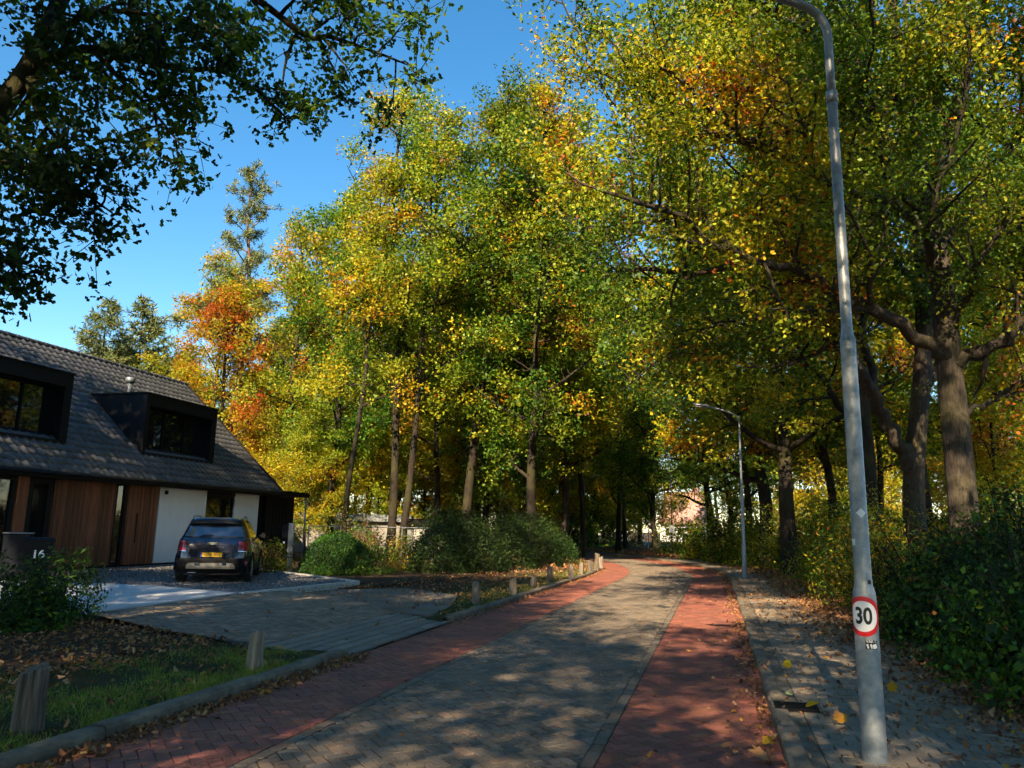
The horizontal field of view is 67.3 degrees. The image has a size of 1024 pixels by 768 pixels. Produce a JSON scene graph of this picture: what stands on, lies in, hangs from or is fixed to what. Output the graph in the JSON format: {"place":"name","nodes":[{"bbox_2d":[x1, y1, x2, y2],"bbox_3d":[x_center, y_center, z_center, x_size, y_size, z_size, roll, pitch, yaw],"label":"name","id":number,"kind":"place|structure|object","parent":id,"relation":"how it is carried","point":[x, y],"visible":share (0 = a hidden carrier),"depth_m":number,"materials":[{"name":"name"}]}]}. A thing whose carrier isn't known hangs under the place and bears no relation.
{"place":"outdoors","nodes":[
{"label":"outdoors","id":0,"kind":"place"},
{"bbox_2d":[95,591,393,645],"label":"driveway","id":1,"kind":"structure","parent":0,"point":[222,613],"depth_m":12.75,"materials":[{"name":"brick"}]},
{"bbox_2d":[308,588,457,616],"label":"bare path","id":2,"kind":"structure","parent":0,"point":[431,606],"depth_m":16.36,"materials":[{"name":"soil pavers"}]},
{"bbox_2d":[95,552,750,767],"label":"road","id":3,"kind":"structure","parent":0,"point":[441,735],"depth_m":7.33,"materials":[{"name":"grey brick"}]},
{"bbox_2d":[0,532,891,764],"bbox_3d":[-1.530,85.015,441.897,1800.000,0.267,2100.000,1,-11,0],"label":"ground","id":4,"kind":"structure","parent":0,"point":[645,547],"depth_m":21.97,"materials":[{"name":"soil"}]},
{"bbox_2d":[0,618,142,678],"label":"soil bed","id":5,"kind":"object","parent":4,"relation":"on","point":[13,664],"visible":0.22,"depth_m":9.38,"materials":[{"name":"brown soil"}]},
{"bbox_2d":[0,549,79,634],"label":"shrub","id":6,"kind":"object","parent":5,"relation":"on","point":[8,587],"visible":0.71,"depth_m":10.81,"materials":[{"name":"green plant"}]},
{"bbox_2d":[0,573,83,634],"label":"shrub","id":7,"kind":"object","parent":5,"relation":"on","point":[65,619],"visible":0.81,"depth_m":10.69,"materials":[{"name":"green plant"}]},
{"bbox_2d":[22,542,111,624],"bbox_3d":[-6.920,3.086,11.814,1.220,1.282,1.311,1,-11,0],"label":"shrub","id":8,"kind":"object","parent":5,"relation":"on","point":[76,575],"visible":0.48,"depth_m":11.89,"materials":[{"name":"green plant"}]},
{"bbox_2d":[0,617,231,693],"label":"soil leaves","id":9,"kind":"object","parent":5,"relation":"on","point":[83,647],"visible":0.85,"depth_m":9.39,"materials":[{"name":"brown plant"}]},
{"bbox_2d":[69,296,143,369],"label":"spruce tree","id":10,"kind":"object","parent":4,"relation":"on","point":[90,340],"visible":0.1,"depth_m":57.18,"materials":[{"name":"green plant"}]},
{"bbox_2d":[101,293,177,377],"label":"spruce tree","id":11,"kind":"object","parent":4,"relation":"on","point":[144,310],"visible":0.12,"depth_m":61.26,"materials":[{"name":"green plant"}]},
{"bbox_2d":[0,564,359,618],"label":"forecourt","id":12,"kind":"structure","parent":4,"relation":"on","point":[134,586],"depth_m":18.73,"materials":[{"name":"concrete"}]},
{"bbox_2d":[0,532,34,579],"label":"waste bin","id":13,"kind":"object","parent":12,"relation":"on","point":[13,544],"visible":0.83,"depth_m":19.02,"materials":[{"name":"grey plastic"}]},
{"bbox_2d":[22,537,56,580],"bbox_3d":[-11.493,4.257,18.667,0.640,1.050,0.826,7,-12,-27],"label":"waste bin","id":14,"kind":"object","parent":12,"relation":"on","point":[39,545],"visible":0.5,"depth_m":18.39,"materials":[{"name":"black plastic"}]},
{"bbox_2d":[0,330,308,570],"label":"house","id":15,"kind":"structure","parent":12,"relation":"on","point":[112,464],"depth_m":27.08,"materials":[{"name":"white paint"}]},
{"bbox_2d":[0,475,16,557],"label":"window","id":16,"kind":"structure","parent":15,"relation":"in","point":[7,482],"depth_m":21.74,"materials":[{"name":"black glass"}]},
{"bbox_2d":[23,477,53,536],"bbox_3d":[-14.046,4.053,22.682,0.090,2.550,0.850,-2,-11,15],"label":"window","id":17,"kind":"structure","parent":15,"relation":"in","point":[45,520],"depth_m":22.83,"materials":[{"name":"black glass"}]},
{"bbox_2d":[106,484,127,565],"bbox_3d":[-13.226,4.679,25.759,0.090,2.710,0.500,-2,-11,15],"label":"window","id":18,"kind":"structure","parent":15,"relation":"in","point":[121,494],"depth_m":25.79,"materials":[{"name":"black glass"}]},
{"bbox_2d":[119,484,159,564],"bbox_3d":[-12.903,4.885,26.739,0.208,2.700,1.560,-2,-11,15],"label":"door","id":19,"kind":"structure","parent":15,"relation":"in","point":[139,526],"depth_m":26.65,"materials":[{"name":"brown wood"}]},
{"bbox_2d":[205,495,233,517],"bbox_3d":[-11.890,5.405,31.043,0.090,1.770,1.880,-2,-11,15],"label":"window","id":20,"kind":"structure","parent":15,"relation":"in","point":[216,506],"depth_m":31.19,"materials":[{"name":"black glass"}]},
{"bbox_2d":[173,515,265,580],"bbox_3d":[-8.051,4.537,21.446,2.160,1.693,4.487,3,-11,-13],"label":"car","id":21,"kind":"object","parent":12,"relation":"on","point":[219,546],"visible":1,"depth_m":19.56,"materials":[{"name":"black paint"}]},
{"bbox_2d":[260,536,297,572],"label":"shrub","id":22,"kind":"object","parent":12,"relation":"on","point":[273,561],"visible":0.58,"depth_m":24.39,"materials":[{"name":"green plant"}]},
{"bbox_2d":[134,242,282,454],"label":"maple tree","id":23,"kind":"object","parent":4,"relation":"on","point":[223,258],"visible":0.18,"depth_m":62.95,"materials":[{"name":"orange plant"}]},
{"bbox_2d":[153,158,285,432],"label":"pine tree","id":24,"kind":"object","parent":4,"relation":"on","point":[253,256],"visible":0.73,"depth_m":53.99,"materials":[{"name":"green plant"}]},
{"bbox_2d":[167,275,290,460],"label":"maple tree","id":25,"kind":"object","parent":4,"relation":"on","point":[234,298],"visible":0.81,"depth_m":51.38,"materials":[{"name":"orange plant"}]},
{"bbox_2d":[0,0,462,326],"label":"oak tree","id":26,"kind":"object","parent":4,"relation":"on","point":[44,53],"visible":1,"depth_m":10.27,"materials":[{"name":"green plant"}]},
{"bbox_2d":[250,398,318,511],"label":"tree","id":27,"kind":"object","parent":4,"relation":"on","point":[265,461],"visible":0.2,"depth_m":45.80,"materials":[{"name":"yellow plant"}]},
{"bbox_2d":[233,279,350,507],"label":"oak tree","id":28,"kind":"object","parent":4,"relation":"on","point":[295,370],"visible":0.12,"depth_m":57.88,"materials":[{"name":"green plant"}]},
{"bbox_2d":[225,206,360,488],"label":"slim tree","id":29,"kind":"object","parent":4,"relation":"on","point":[287,394],"visible":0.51,"depth_m":46.48,"materials":[{"name":"green plant"}]},
{"bbox_2d":[0,554,593,754],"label":"verge","id":30,"kind":"structure","parent":4,"relation":"on","point":[105,678],"depth_m":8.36,"materials":[{"name":"green plant"}]},
{"bbox_2d":[9,661,49,736],"bbox_3d":[-3.572,2.332,5.709,0.209,0.509,0.228,-4,-12,29],"label":"wooden post","id":31,"kind":"object","parent":30,"relation":"on","point":[30,704],"visible":0.94,"depth_m":5.65,"materials":[{"name":"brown wood"}]},
{"bbox_2d":[246,630,264,671],"bbox_3d":[-2.762,2.871,8.300,0.190,0.438,0.179,-4,-12,26],"label":"wooden post","id":32,"kind":"object","parent":30,"relation":"on","point":[255,653],"visible":0.88,"depth_m":8.24,"materials":[{"name":"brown wood"}]},
{"bbox_2d":[0,558,596,767],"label":"kerb","id":33,"kind":"structure","parent":4,"relation":"on","point":[44,749],"depth_m":6.48,"materials":[{"name":"concrete"}]},
{"bbox_2d":[264,397,354,552],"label":"tree","id":34,"kind":"object","parent":4,"relation":"on","point":[308,446],"visible":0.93,"depth_m":41.56,"materials":[{"name":"yellow plant"}]},
{"bbox_2d":[32,556,628,767],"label":"cycle lane","id":35,"kind":"structure","parent":4,"relation":"on","point":[238,732],"depth_m":7.22,"materials":[{"name":"red brick"}]},
{"bbox_2d":[296,395,375,513],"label":"tree","id":36,"kind":"object","parent":4,"relation":"on","point":[339,483],"visible":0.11,"depth_m":49.19,"materials":[{"name":"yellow plant"}]},
{"bbox_2d":[263,179,432,545],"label":"oak tree","id":37,"kind":"object","parent":4,"relation":"on","point":[364,432],"visible":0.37,"depth_m":44.26,"materials":[{"name":"green plant"}]},
{"bbox_2d":[265,613,450,654],"bbox_3d":[-2.095,3.691,11.437,1.115,0.107,4.500,-2,-11,15],"label":"dropped apron","id":38,"kind":"object","parent":4,"relation":"on","point":[363,636],"visible":0.96,"depth_m":11.04,"materials":[{"name":"concrete"}]},
{"bbox_2d":[293,513,446,553],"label":"garden building","id":39,"kind":"structure","parent":4,"relation":"on","point":[379,520],"depth_m":45.00,"materials":[{"name":"grey metal"}]},
{"bbox_2d":[263,561,483,588],"bbox_3d":[-3.455,6.675,27.450,9.991,0.050,15.295,7,-12,-27],"label":"garden bed","id":40,"kind":"object","parent":4,"relation":"on","point":[387,579],"visible":0.22,"depth_m":23.30,"materials":[{"name":"soil"}]},
{"bbox_2d":[297,529,372,574],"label":"shrub","id":41,"kind":"object","parent":40,"relation":"on","point":[334,551],"visible":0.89,"depth_m":24.41,"materials":[{"name":"green plant"}]},
{"bbox_2d":[263,151,441,552],"bbox_3d":[-6.738,-1.544,33.166,7.367,18.502,7.006,1,-11,0],"label":"slim tree","id":42,"kind":"object","parent":40,"relation":"on","point":[381,212],"visible":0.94,"depth_m":33.16,"materials":[{"name":"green plant"}]},
{"bbox_2d":[334,524,409,572],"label":"shrub","id":43,"kind":"object","parent":40,"relation":"on","point":[379,560],"visible":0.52,"depth_m":25.95,"materials":[{"name":"green plant"}]},
{"bbox_2d":[403,507,479,573],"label":"hedge shrub","id":44,"kind":"object","parent":40,"relation":"on","point":[426,540],"visible":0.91,"depth_m":26.43,"materials":[{"name":"green plant"}]},
{"bbox_2d":[433,510,512,574],"bbox_3d":[-1.395,5.732,27.883,2.923,2.381,3.490,1,-11,0],"label":"hedge shrub","id":45,"kind":"object","parent":40,"relation":"on","point":[485,532],"visible":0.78,"depth_m":27.44,"materials":[{"name":"green plant"}]},
{"bbox_2d":[337,405,427,525],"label":"tree","id":46,"kind":"object","parent":4,"relation":"on","point":[383,456],"visible":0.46,"depth_m":46.27,"materials":[{"name":"green plant"}]},
{"bbox_2d":[273,83,530,562],"bbox_3d":[-4.395,-3.483,35.690,10.654,23.388,11.312,0,-11,5],"label":"oak tree","id":47,"kind":"object","parent":4,"relation":"on","point":[424,158],"visible":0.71,"depth_m":34.67,"materials":[{"name":"green plant"}]},
{"bbox_2d":[370,400,461,518],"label":"tree","id":48,"kind":"object","parent":4,"relation":"on","point":[421,482],"visible":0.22,"depth_m":51.04,"materials":[{"name":"green plant"}]},
{"bbox_2d":[342,225,494,549],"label":"oak tree","id":49,"kind":"object","parent":4,"relation":"on","point":[436,462],"visible":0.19,"depth_m":44.44,"materials":[{"name":"green plant"}]},
{"bbox_2d":[409,219,527,547],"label":"oak tree","id":50,"kind":"object","parent":4,"relation":"on","point":[485,512],"visible":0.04,"depth_m":46.30,"materials":[{"name":"green plant"}]},
{"bbox_2d":[378,53,614,556],"bbox_3d":[-0.643,-3.651,38.579,12.532,24.920,10.262,-6,-13,33],"label":"oak tree","id":51,"kind":"object","parent":4,"relation":"on","point":[497,112],"visible":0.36,"depth_m":37.49,"materials":[{"name":"green plant"}]},
{"bbox_2d":[462,510,541,570],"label":"hedge shrub","id":52,"kind":"object","parent":4,"relation":"on","point":[513,531],"visible":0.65,"depth_m":29.87,"materials":[{"name":"green plant"}]},
{"bbox_2d":[415,167,593,548],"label":"oak tree","id":53,"kind":"object","parent":4,"relation":"on","point":[504,507],"visible":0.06,"depth_m":42.44,"materials":[{"name":"green plant"}]},
{"bbox_2d":[440,270,587,553],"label":"oak tree","id":54,"kind":"object","parent":4,"relation":"on","point":[540,506],"visible":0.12,"depth_m":40.80,"materials":[{"name":"green plant"}]},
{"bbox_2d":[493,511,567,566],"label":"hedge shrub","id":55,"kind":"object","parent":4,"relation":"on","point":[546,541],"visible":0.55,"depth_m":32.42,"materials":[{"name":"green plant"}]},
{"bbox_2d":[444,209,617,542],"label":"oak tree","id":56,"kind":"object","parent":4,"relation":"on","point":[541,445],"visible":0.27,"depth_m":39.35,"materials":[{"name":"green plant"}]},
{"bbox_2d":[509,514,583,564],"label":"hedge shrub","id":57,"kind":"object","parent":4,"relation":"on","point":[562,537],"visible":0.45,"depth_m":34.72,"materials":[{"name":"green plant"}]},
{"bbox_2d":[425,62,671,558],"bbox_3d":[1.812,-3.789,35.849,11.243,24.261,10.934,-5,-12,30],"label":"oak tree","id":58,"kind":"object","parent":4,"relation":"on","point":[498,153],"visible":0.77,"depth_m":34.39,"materials":[{"name":"green plant"}]},
{"bbox_2d":[464,147,651,555],"bbox_3d":[2.829,-2.373,42.351,9.234,23.952,11.609,8,-13,-31],"label":"oak tree","id":59,"kind":"object","parent":4,"relation":"on","point":[594,437],"visible":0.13,"depth_m":39.93,"materials":[{"name":"green plant"}]},
{"bbox_2d":[549,276,638,541],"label":"oak tree","id":60,"kind":"object","parent":4,"relation":"on","point":[600,459],"visible":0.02,"depth_m":49.69,"materials":[{"name":"green plant"}]},
{"bbox_2d":[553,253,643,557],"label":"oak tree","id":61,"kind":"object","parent":4,"relation":"on","point":[582,546],"visible":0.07,"depth_m":46.15,"materials":[{"name":"green plant"}]},
{"bbox_2d":[567,286,676,550],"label":"oak tree","id":62,"kind":"object","parent":4,"relation":"on","point":[607,472],"visible":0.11,"depth_m":58.96,"materials":[{"name":"green plant"}]},
{"bbox_2d":[588,360,669,548],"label":"oak tree","id":63,"kind":"object","parent":4,"relation":"on","point":[625,543],"visible":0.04,"depth_m":68.73,"materials":[{"name":"green plant"}]},
{"bbox_2d":[491,548,786,767],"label":"cycle lane","id":64,"kind":"structure","parent":4,"relation":"on","point":[669,725],"depth_m":7.42,"materials":[{"name":"red brick"}]},
{"bbox_2d":[5,560,786,767],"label":"gutter leaves","id":65,"kind":"object","parent":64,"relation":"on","point":[89,747],"visible":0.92,"depth_m":7.08,"materials":[{"name":"brown plant"}]},
{"bbox_2d":[617,404,696,546],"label":"tree","id":66,"kind":"object","parent":4,"relation":"on","point":[663,520],"visible":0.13,"depth_m":80.48,"materials":[{"name":"green plant"}]},
{"bbox_2d":[601,281,727,553],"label":"oak tree","id":67,"kind":"object","parent":4,"relation":"on","point":[644,474],"visible":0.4,"depth_m":53.20,"materials":[{"name":"green plant"}]},
{"bbox_2d":[541,549,811,767],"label":"kerb","id":68,"kind":"structure","parent":4,"relation":"on","point":[794,753],"depth_m":7.51,"materials":[{"name":"concrete"}]},
{"bbox_2d":[650,514,709,554],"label":"bush","id":69,"kind":"object","parent":4,"relation":"on","point":[677,538],"visible":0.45,"depth_m":51.84,"materials":[{"name":"green plant"}]},
{"bbox_2d":[622,371,778,543],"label":"oak tree","id":70,"kind":"object","parent":4,"relation":"on","point":[707,493],"visible":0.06,"depth_m":59.52,"materials":[{"name":"green plant"}]},
{"bbox_2d":[679,506,735,560],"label":"bush","id":71,"kind":"object","parent":4,"relation":"on","point":[696,541],"visible":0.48,"depth_m":43.99,"materials":[{"name":"green plant"}]},
{"bbox_2d":[638,313,778,523],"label":"oak tree","id":72,"kind":"object","parent":4,"relation":"on","point":[731,503],"visible":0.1,"depth_m":49.23,"materials":[{"name":"green plant"}]},
{"bbox_2d":[686,506,758,564],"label":"bush","id":73,"kind":"object","parent":4,"relation":"on","point":[716,545],"visible":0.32,"depth_m":39.25,"materials":[{"name":"green plant"}]},
{"bbox_2d":[586,152,869,565],"bbox_3d":[11.369,-1.798,35.498,13.949,20.608,13.640,5,-12,-22],"label":"oak tree","id":74,"kind":"object","parent":4,"relation":"on","point":[764,495],"visible":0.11,"depth_m":35.46,"materials":[{"name":"green plant"}]},
{"bbox_2d":[637,268,819,541],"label":"oak tree","id":75,"kind":"object","parent":4,"relation":"on","point":[748,494],"visible":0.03,"depth_m":43.10,"materials":[{"name":"green plant"}]},
{"bbox_2d":[717,507,779,566],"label":"bush","id":76,"kind":"object","parent":4,"relation":"on","point":[730,559],"visible":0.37,"depth_m":36.10,"materials":[{"name":"green plant"}]},
{"bbox_2d":[575,142,941,573],"bbox_3d":[9.521,-2.113,31.724,13.072,19.750,13.368,2,-11,-4],"label":"oak tree","id":77,"kind":"object","parent":4,"relation":"on","point":[782,445],"visible":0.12,"depth_m":29.70,"materials":[{"name":"green plant"}]},
{"bbox_2d":[498,0,1023,555],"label":"oak tree","id":78,"kind":"object","parent":4,"relation":"on","point":[946,34],"visible":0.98,"depth_m":13.76,"materials":[{"name":"green plant"}]},
{"bbox_2d":[547,0,999,579],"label":"oak tree","id":79,"kind":"object","parent":4,"relation":"on","point":[767,414],"visible":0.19,"depth_m":23.89,"materials":[{"name":"green plant"}]},
{"bbox_2d":[729,494,826,570],"bbox_3d":[11.997,6.335,32.757,5.045,3.462,4.018,1,-11,0],"label":"bush","id":80,"kind":"object","parent":4,"relation":"on","point":[800,526],"visible":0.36,"depth_m":32.56,"materials":[{"name":"green plant"}]},
{"bbox_2d":[587,550,1023,722],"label":"litter bed","id":81,"kind":"object","parent":4,"relation":"on","point":[971,689],"visible":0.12,"depth_m":8.26,"materials":[{"name":"brown plant"}]},
{"bbox_2d":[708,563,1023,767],"bbox_3d":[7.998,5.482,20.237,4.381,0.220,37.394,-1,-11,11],"label":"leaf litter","id":82,"kind":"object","parent":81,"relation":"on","point":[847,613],"visible":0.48,"depth_m":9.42,"materials":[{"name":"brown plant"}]},
{"bbox_2d":[829,504,1023,626],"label":"bramble","id":83,"kind":"object","parent":81,"relation":"on","point":[910,557],"visible":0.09,"depth_m":13.35,"materials":[{"name":"green plant"}]},
{"bbox_2d":[849,511,1023,656],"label":"bramble","id":84,"kind":"object","parent":81,"relation":"on","point":[975,561],"visible":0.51,"depth_m":10.94,"materials":[{"name":"green plant"}]},
{"bbox_2d":[886,565,1023,674],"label":"bramble","id":85,"kind":"object","parent":81,"relation":"on","point":[978,638],"visible":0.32,"depth_m":8.98,"materials":[{"name":"green plant"}]},
{"bbox_2d":[920,527,1023,701],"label":"bramble","id":86,"kind":"object","parent":81,"relation":"on","point":[1017,595],"visible":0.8,"depth_m":8.10,"materials":[{"name":"green plant"}]},
{"bbox_2d":[594,0,1023,575],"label":"oak tree","id":87,"kind":"object","parent":4,"relation":"on","point":[910,452],"visible":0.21,"depth_m":19.06,"materials":[{"name":"green plant"}]},
{"bbox_2d":[772,490,845,580],"bbox_3d":[10.779,5.198,26.136,3.421,3.196,2.998,9,-13,-37],"label":"bush","id":88,"kind":"object","parent":4,"relation":"on","point":[810,525],"visible":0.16,"depth_m":25.95,"materials":[{"name":"green plant"}]},
{"bbox_2d":[704,139,933,552],"bbox_3d":[13.624,-2.443,34.111,10.366,21.386,8.245,9,-13,-35],"label":"oak tree","id":89,"kind":"object","parent":4,"relation":"on","point":[823,452],"visible":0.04,"depth_m":32.38,"materials":[{"name":"green plant"}]},
{"bbox_2d":[770,365,892,521],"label":"tree","id":90,"kind":"object","parent":4,"relation":"on","point":[818,489],"visible":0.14,"depth_m":67.10,"materials":[{"name":"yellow plant"}]},
{"bbox_2d":[788,499,903,591],"bbox_3d":[9.892,4.593,22.004,3.678,2.811,3.477,-4,-12,27],"label":"bush","id":91,"kind":"object","parent":4,"relation":"on","point":[817,559],"visible":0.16,"depth_m":22.00,"materials":[{"name":"green plant"}]},
{"bbox_2d":[790,263,937,518],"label":"oak tree","id":92,"kind":"object","parent":4,"relation":"on","point":[843,462],"visible":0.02,"depth_m":43.77,"materials":[{"name":"green plant"}]},
{"bbox_2d":[792,479,947,614],"bbox_3d":[7.690,3.368,15.867,3.481,2.828,2.742,1,-11,0],"label":"bush","id":93,"kind":"object","parent":4,"relation":"on","point":[872,555],"visible":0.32,"depth_m":15.80,"materials":[{"name":"green plant"}]},
{"bbox_2d":[804,481,940,601],"bbox_3d":[8.745,3.764,18.299,3.733,2.987,4.176,1,-11,0],"label":"bush","id":94,"kind":"object","parent":4,"relation":"on","point":[850,554],"visible":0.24,"depth_m":18.35,"materials":[{"name":"green plant"}]},
{"bbox_2d":[806,63,1023,538],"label":"oak tree","id":95,"kind":"object","parent":4,"relation":"on","point":[928,483],"visible":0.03,"depth_m":30.34,"materials":[{"name":"green plant"}]},
{"bbox_2d":[823,82,1023,564],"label":"oak tree","id":96,"kind":"object","parent":4,"relation":"on","point":[970,159],"visible":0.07,"depth_m":27.82,"materials":[{"name":"green plant"}]},
{"bbox_2d":[875,562,993,644],"bbox_3d":[6.553,3.258,11.339,2.662,1.250,2.379,4,-11,-14],"label":"bramble","id":97,"kind":"object","parent":4,"relation":"on","point":[908,609],"visible":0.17,"depth_m":11.34,"materials":[{"name":"green plant"}]},
{"bbox_2d":[901,319,1023,558],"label":"tree","id":98,"kind":"object","parent":4,"relation":"on","point":[992,442],"visible":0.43,"depth_m":23.86,"materials":[{"name":"green plant"}]},
{"bbox_2d":[932,463,1023,630],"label":"bramble","id":99,"kind":"object","parent":4,"relation":"on","point":[997,516],"visible":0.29,"depth_m":12.39,"materials":[{"name":"green plant"}]},
{"bbox_2d":[936,610,1023,715],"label":"bush","id":100,"kind":"object","parent":4,"relation":"on","point":[1018,664],"visible":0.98,"depth_m":6.96,"materials":[{"name":"green plant"}]},
{"bbox_2d":[0,0,1023,533],"label":"sky","id":101,"kind":"structure","parent":0,"point":[484,34],"materials":[{"name":"blue"}]},
{"bbox_2d":[586,551,1023,767],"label":"pavement","id":102,"kind":"structure","parent":0,"point":[936,741],"depth_m":7.07,"materials":[{"name":"concrete"}]},
{"bbox_2d":[693,403,746,578],"bbox_3d":[7.263,3.710,26.899,1.703,6.141,0.240,1,-11,0],"label":"street lamp","id":103,"kind":"object","parent":102,"relation":"on","point":[743,545],"visible":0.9,"depth_m":26.81,"materials":[{"name":"galvanised steel"},{"name":"glass"}]},
{"bbox_2d":[773,0,887,765],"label":"street lamp","id":104,"kind":"object","parent":102,"relation":"on","point":[874,751],"visible":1,"depth_m":5.59,"materials":[{"name":"galvanised steel"},{"name":"glass"}]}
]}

